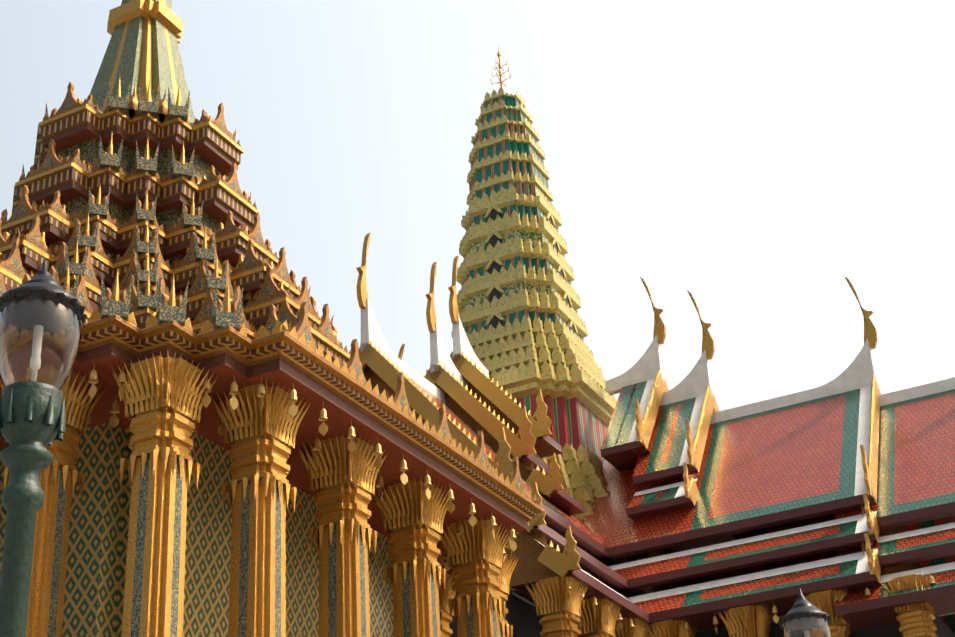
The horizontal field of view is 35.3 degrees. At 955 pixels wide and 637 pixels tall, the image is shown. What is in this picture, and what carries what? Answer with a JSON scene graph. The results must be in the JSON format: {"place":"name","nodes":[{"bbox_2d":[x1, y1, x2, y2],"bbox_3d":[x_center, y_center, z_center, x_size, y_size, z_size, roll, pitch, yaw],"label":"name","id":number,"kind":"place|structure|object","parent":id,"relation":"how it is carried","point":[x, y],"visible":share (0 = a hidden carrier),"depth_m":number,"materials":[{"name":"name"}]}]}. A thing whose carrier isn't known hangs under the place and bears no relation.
{"place":"outdoors","nodes":[
{"label":"outdoors","id":0,"kind":"place"},
{"bbox_2d":[398,344,404,359],"bbox_3d":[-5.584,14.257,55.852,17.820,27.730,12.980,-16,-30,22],"label":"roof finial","id":1,"kind":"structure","parent":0,"point":[400,354],"depth_m":60.69,"materials":[{"name":"gold metal"}]},
{"bbox_2d":[0,0,954,410],"label":"sky","id":2,"kind":"structure","parent":0,"point":[749,158],"materials":[{"name":"white"}]},
{"bbox_2d":[356,233,650,636],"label":"temple roof","id":3,"kind":"structure","parent":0,"point":[467,392],"depth_m":46.84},
{"bbox_2d":[576,276,954,636],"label":"temple roof","id":4,"kind":"structure","parent":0,"point":[845,480],"depth_m":47.63,"materials":[{"name":"red tile"}]},
{"bbox_2d":[567,573,934,636],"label":"hanging bells","id":5,"kind":"object","parent":4,"relation":"hanging from","point":[715,621],"visible":0.56,"depth_m":42.98,"materials":[{"name":"gold metal"}]},
{"label":"ground","id":6,"kind":"structure","parent":0,"visible":0},
{"bbox_2d":[0,260,86,636],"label":"lamp post","id":7,"kind":"object","parent":6,"relation":"on","point":[42,315],"visible":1,"depth_m":6.45,"materials":[{"name":"green metal"}]},
{"bbox_2d":[778,588,830,636],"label":"lamp post","id":8,"kind":"object","parent":6,"relation":"on","point":[803,617],"visible":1,"depth_m":11.62,"materials":[{"name":"grey metal"}]},
{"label":"terrace","id":9,"kind":"structure","parent":6,"relation":"on","visible":0},
{"bbox_2d":[0,0,543,636],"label":"mondop","id":10,"kind":"structure","parent":9,"relation":"on","point":[134,220],"depth_m":31.54,"materials":[{"name":"gold metal"}]},
{"bbox_2d":[0,367,107,636],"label":"column","id":11,"kind":"structure","parent":10,"relation":"on","point":[58,475],"depth_m":24.67,"materials":[{"name":"gold metal"}]},
{"bbox_2d":[111,351,218,636],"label":"column","id":12,"kind":"structure","parent":10,"relation":"attached to","point":[163,397],"depth_m":24.64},
{"bbox_2d":[210,380,310,636],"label":"column","id":13,"kind":"structure","parent":10,"relation":"on","point":[261,444],"depth_m":25.89,"materials":[{"name":"gold metal"}]},
{"bbox_2d":[62,363,516,570],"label":"hanging bells","id":14,"kind":"object","parent":10,"relation":"hanging from","point":[292,410],"visible":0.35,"depth_m":27.93,"materials":[{"name":"gold metal"}]},
{"bbox_2d":[296,432,386,636],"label":"column","id":15,"kind":"structure","parent":10,"relation":"on","point":[342,477],"depth_m":28.30,"materials":[{"name":"gold metal"}]},
{"bbox_2d":[372,478,449,636],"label":"column","id":16,"kind":"structure","parent":10,"relation":"on","point":[413,516],"depth_m":30.68,"materials":[{"name":"gold metal"}]},
{"bbox_2d":[438,572,455,636],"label":"column","id":17,"kind":"structure","parent":10,"relation":"on","point":[447,593],"depth_m":36.32,"materials":[{"name":"gold metal"}]},
{"bbox_2d":[440,516,509,636],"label":"column","id":18,"kind":"structure","parent":10,"relation":"on","point":[476,604],"depth_m":33.03,"materials":[{"name":"gold metal"}]},
{"bbox_2d":[446,551,518,636],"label":"column","id":19,"kind":"structure","parent":10,"relation":"on","point":[503,580],"depth_m":35.17,"materials":[{"name":"gold metal"}]},
{"bbox_2d":[524,575,588,636],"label":"column","id":20,"kind":"structure","parent":9,"relation":"on","point":[558,612],"depth_m":40.00,"materials":[{"name":"gold metal"}]},
{"bbox_2d":[577,597,620,636],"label":"column","id":21,"kind":"structure","parent":9,"relation":"on","point":[591,624],"depth_m":41.94,"materials":[{"name":"gold metal"}]},
{"bbox_2d":[615,616,651,636],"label":"column","id":22,"kind":"structure","parent":9,"relation":"on","point":[638,628],"depth_m":43.95,"materials":[{"name":"gold metal"}]},
{"bbox_2d":[648,619,696,636],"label":"column","id":23,"kind":"structure","parent":9,"relation":"on","point":[671,628],"depth_m":44.42,"materials":[{"name":"gold metal"}]},
{"bbox_2d":[716,605,773,636],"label":"column","id":24,"kind":"structure","parent":9,"relation":"on","point":[758,620],"depth_m":43.47,"materials":[{"name":"gold metal"}]},
{"bbox_2d":[803,589,850,636],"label":"column","id":25,"kind":"structure","parent":9,"relation":"on","point":[824,601],"depth_m":42.44,"materials":[{"name":"gold metal"}]},
{"bbox_2d":[880,574,937,636],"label":"column","id":26,"kind":"structure","parent":9,"relation":"on","point":[914,620],"depth_m":41.40,"materials":[{"name":"gold metal"}]},
{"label":"pantheon","id":27,"kind":"object","parent":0,"visible":0},
{"bbox_2d":[450,45,664,601],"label":"prang","id":28,"kind":"structure","parent":27,"relation":"on","point":[519,305],"depth_m":57.09,"materials":[{"name":"gold ceramic"}]}
]}

